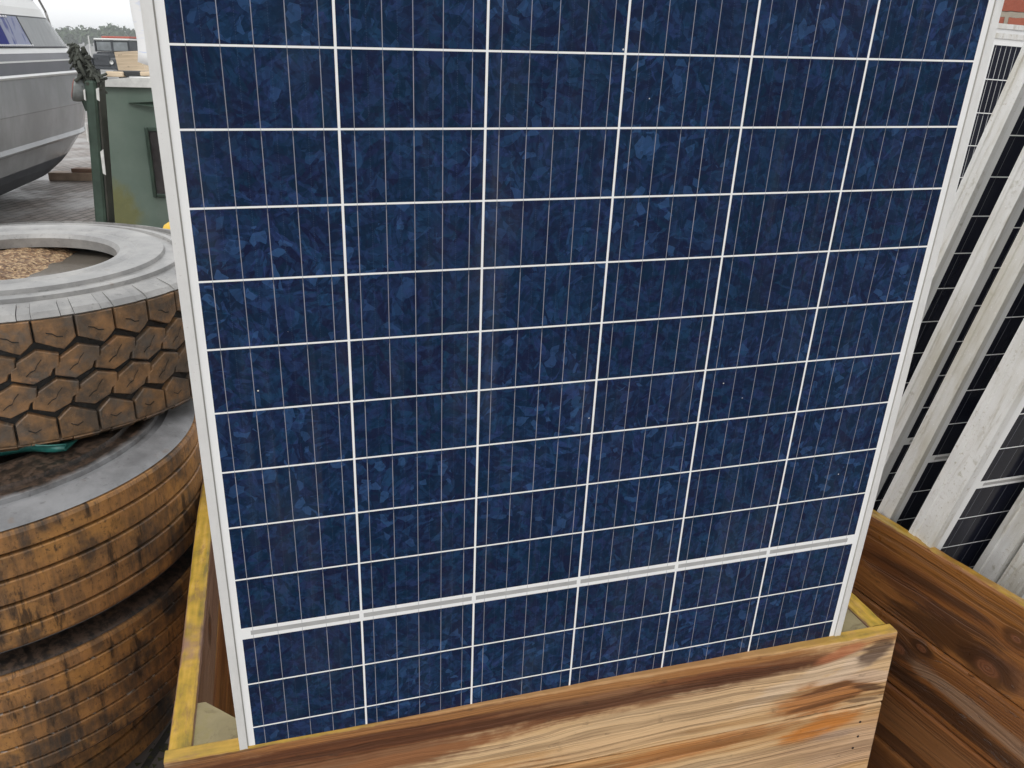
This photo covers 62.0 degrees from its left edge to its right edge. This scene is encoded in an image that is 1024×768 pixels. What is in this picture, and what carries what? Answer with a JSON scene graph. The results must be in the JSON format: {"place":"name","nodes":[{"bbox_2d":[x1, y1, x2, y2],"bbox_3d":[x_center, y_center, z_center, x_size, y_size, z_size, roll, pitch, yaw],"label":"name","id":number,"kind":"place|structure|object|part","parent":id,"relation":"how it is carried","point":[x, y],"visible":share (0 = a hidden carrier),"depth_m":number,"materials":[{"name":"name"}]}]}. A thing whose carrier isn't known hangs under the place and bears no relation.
{"place":"outdoors","nodes":[
{"label":"outdoors","id":0,"kind":"place"},
{"bbox_2d":[33,0,134,31],"label":"sky","id":1,"kind":"structure","parent":0,"point":[94,14],"materials":[{"name":"white"}]},
{"bbox_2d":[0,113,171,767],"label":"paved yard","id":2,"kind":"structure","parent":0,"point":[43,198],"depth_m":9.38,"materials":[{"name":"grey concrete"}]},
{"bbox_2d":[48,167,91,180],"bbox_3d":[-5.468,-2.693,10.916,0.850,0.149,0.200,0,21,-4],"label":"timber chock","id":3,"kind":"object","parent":2,"relation":"on","point":[79,174],"visible":0.53,"depth_m":10.83,"materials":[{"name":"brown wood"}]},
{"bbox_2d":[83,80,114,222],"bbox_3d":[-2.668,-1.221,5.559,0.206,1.440,0.122,1,21,0],"label":"steel post","id":4,"kind":"object","parent":2,"relation":"on","point":[97,118],"visible":0.62,"depth_m":5.42,"materials":[{"name":"green metal"}]},
{"bbox_2d":[71,77,86,110],"bbox_3d":[-2.699,-1.819,5.337,0.119,0.204,0.148,-7,23,-20],"label":"round buffer","id":5,"kind":"object","parent":4,"relation":"attached to","point":[77,94],"visible":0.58,"depth_m":5.28,"materials":[{"name":"grey paint"}]},
{"bbox_2d":[66,43,107,93],"bbox_3d":[-2.632,-1.952,5.285,0.223,0.308,0.179,1,21,0],"label":"net bundle","id":6,"kind":"object","parent":4,"relation":"hanging from","point":[83,65],"visible":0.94,"depth_m":5.24,"materials":[{"name":"fabric"}]},
{"bbox_2d":[49,686,176,767],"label":"truck tyre","id":7,"kind":"object","parent":2,"relation":"on","point":[126,746],"visible":0.09,"depth_m":2.04,"materials":[{"name":"brown rubber"}]},
{"bbox_2d":[0,541,193,767],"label":"truck tyre","id":8,"kind":"object","parent":7,"relation":"on","point":[68,693],"visible":0.34,"depth_m":1.70,"materials":[{"name":"brown rubber"}]},
{"bbox_2d":[0,398,202,653],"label":"truck tyre","id":9,"kind":"object","parent":8,"relation":"on","point":[93,526],"visible":0.6,"depth_m":1.66,"materials":[{"name":"brown rubber"}]},
{"bbox_2d":[0,439,77,455],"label":"tarpaulin","id":10,"kind":"object","parent":9,"relation":"on","point":[63,446],"visible":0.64,"depth_m":1.70,"materials":[{"name":"teal plastic"}]},
{"bbox_2d":[0,221,192,451],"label":"truck tyre","id":11,"kind":"object","parent":9,"relation":"on","point":[96,349],"visible":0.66,"depth_m":1.75,"materials":[{"name":"brown rubber"}]},
{"bbox_2d":[0,247,75,279],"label":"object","id":12,"kind":"object","parent":11,"relation":"in","point":[19,263],"visible":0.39,"depth_m":2.10,"materials":[{"name":"beige gravel"}]},
{"bbox_2d":[27,250,113,277],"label":"rain water","id":13,"kind":"structure","parent":11,"relation":"in","point":[76,260],"depth_m":2.13,"materials":[{"name":"liquid"}]},
{"bbox_2d":[105,76,168,227],"bbox_3d":[-1.828,-2.156,7.968,2.170,1.455,4.480,1,21,0],"label":"metal cabinet","id":14,"kind":"object","parent":2,"relation":"on","point":[139,194],"visible":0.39,"depth_m":5.85,"materials":[{"name":"green metal"}]},
{"bbox_2d":[105,71,125,76],"bbox_3d":[-2.734,-2.139,5.877,0.120,0.035,0.060,1,21,0],"label":"timber offcut","id":15,"kind":"object","parent":14,"relation":"on","point":[114,74],"visible":0.94,"depth_m":5.85,"materials":[{"name":"brown wood"}]},
{"bbox_2d":[114,70,140,75],"bbox_3d":[-2.639,-2.154,5.902,0.230,0.034,0.080,1,21,0],"label":"tool case","id":16,"kind":"object","parent":14,"relation":"on","point":[130,73],"visible":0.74,"depth_m":5.87,"materials":[{"name":"grey plastic"}]},
{"bbox_2d":[114,51,148,70],"bbox_3d":[-2.783,-2.402,6.354,0.220,0.160,0.300,1,21,0],"label":"plywood box","id":17,"kind":"object","parent":14,"relation":"on","point":[126,60],"visible":0.43,"depth_m":6.21,"materials":[{"name":"beige wood"}]},
{"bbox_2d":[140,71,149,75],"bbox_3d":[-2.468,-2.154,5.910,0.210,0.030,0.050,-6,23,-19],"label":"timber offcut","id":18,"kind":"object","parent":14,"relation":"on","point":[144,73],"visible":0.42,"depth_m":5.87,"materials":[{"name":"brown wood"}]},
{"bbox_2d":[135,727,170,767],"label":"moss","id":19,"kind":"object","parent":2,"relation":"on","point":[150,756],"visible":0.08,"depth_m":2.12,"materials":[{"name":"green plant"}]},
{"bbox_2d":[164,478,896,767],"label":"wooden crate","id":20,"kind":"object","parent":2,"relation":"on","point":[814,703],"visible":0.4,"depth_m":1.41,"materials":[{"name":"brown wood"}]},
{"bbox_2d":[140,0,1003,749],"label":"solar panel","id":21,"kind":"object","parent":20,"relation":"on","point":[538,344],"visible":1,"depth_m":1.07,"materials":[{"name":"glass"}]},
{"bbox_2d":[129,0,147,64],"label":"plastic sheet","id":22,"kind":"object","parent":21,"relation":"hanging from","point":[135,8],"visible":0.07,"depth_m":0.88,"materials":[{"name":"white plastic"}]},
{"bbox_2d":[852,509,1023,767],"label":"wooden crate","id":23,"kind":"object","parent":2,"relation":"on","point":[953,695],"visible":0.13,"depth_m":1.67,"materials":[{"name":"brown wood"}]},
{"bbox_2d":[873,147,1023,510],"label":"solar panel","id":24,"kind":"object","parent":23,"relation":"on","point":[1001,229],"visible":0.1,"depth_m":1.62,"materials":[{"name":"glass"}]},
{"bbox_2d":[877,223,1023,530],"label":"solar panel","id":25,"kind":"object","parent":23,"relation":"on","point":[994,327],"visible":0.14,"depth_m":1.60,"materials":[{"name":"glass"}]},
{"bbox_2d":[902,44,1023,395],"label":"solar panel","id":26,"kind":"object","parent":23,"relation":"on","point":[998,150],"depth_m":1.62,"materials":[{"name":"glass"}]},
{"bbox_2d":[908,319,1023,568],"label":"solar panel","id":27,"kind":"object","parent":23,"relation":"on","point":[975,492],"visible":0.29,"depth_m":1.59,"materials":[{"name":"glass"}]},
{"bbox_2d":[973,488,1023,582],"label":"solar panel","id":28,"kind":"object","parent":23,"relation":"on","point":[1006,542],"depth_m":1.66,"materials":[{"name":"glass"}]},
{"bbox_2d":[997,543,1023,598],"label":"solar panel","id":29,"kind":"object","parent":23,"relation":"on","point":[1011,579],"depth_m":1.65,"materials":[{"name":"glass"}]},
{"bbox_2d":[953,33,1023,197],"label":"solar panel","id":30,"kind":"object","parent":2,"relation":"on","point":[1005,51],"depth_m":2.21,"materials":[{"name":"glass"}]},
{"bbox_2d":[996,23,1023,34],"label":"solar panel","id":31,"kind":"object","parent":2,"relation":"on","point":[1010,29],"depth_m":2.28,"materials":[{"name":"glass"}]},
{"bbox_2d":[999,0,1023,24],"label":"brick wall","id":32,"kind":"structure","parent":2,"relation":"on","point":[1012,12],"depth_m":2.52,"materials":[{"name":"red brick"}]},
{"bbox_2d":[65,43,143,112],"bbox_3d":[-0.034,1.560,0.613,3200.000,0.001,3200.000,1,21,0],"label":"ground","id":33,"kind":"structure","parent":0,"point":[92,51],"depth_m":138.69,"materials":[{"name":"grey concrete"}]},
{"bbox_2d":[55,22,135,45],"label":"wood","id":34,"kind":"object","parent":33,"relation":"on","point":[77,35],"visible":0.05,"depth_m":275.93,"materials":[{"name":"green plant"}]},
{"bbox_2d":[88,36,137,77],"bbox_3d":[-17.926,-14.812,38.734,1.870,1.865,3.760,3,21,4],"label":"off road car","id":35,"kind":"object","parent":33,"relation":"on","point":[105,59],"visible":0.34,"depth_m":37.95,"materials":[{"name":"paint"}]},
{"bbox_2d":[163,222,169,228],"bbox_3d":[-1.184,-0.075,3.204,0.240,1.090,0.240,1,21,0],"label":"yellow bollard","id":36,"kind":"object","parent":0,"point":[166,226],"visible":0.04,"depth_m":2.98,"materials":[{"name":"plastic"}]},
{"bbox_3d":[-5.980,-1.692,8.382,0.220,0.117,0.700,5,22,9],"label":"timber chock","id":37,"kind":"object","parent":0,"visible":0},
{"bbox_2d":[0,0,85,195],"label":"motor boat","id":38,"kind":"object","parent":37,"relation":"on","point":[42,120],"visible":0.91,"depth_m":8.68,"materials":[{"name":"white paint"}]},
{"bbox_3d":[-4.884,-3.466,8.366,0.154,0.278,0.619,1,21,0],"label":"window","id":39,"kind":"part","parent":38,"relation":"part of","materials":[{"name":"blue glass"}]},
{"bbox_3d":[-4.843,-3.397,8.189,0.102,0.281,0.995,-2,22,-9],"label":"window","id":40,"kind":"part","parent":38,"relation":"part of","materials":[{"name":"blue glass"}]},
{"bbox_3d":[-4.992,-3.654,8.838,0.156,0.307,2.502,-3,22,-11],"label":"window frame","id":41,"kind":"part","parent":38,"relation":"part of","materials":[{"name":"white metal"}]},
{"bbox_3d":[-5.064,-3.820,9.257,0.127,0.278,1.468,-4,22,-12],"label":"window","id":42,"kind":"part","parent":38,"relation":"part of","materials":[{"name":"grey glass"}]}
]}

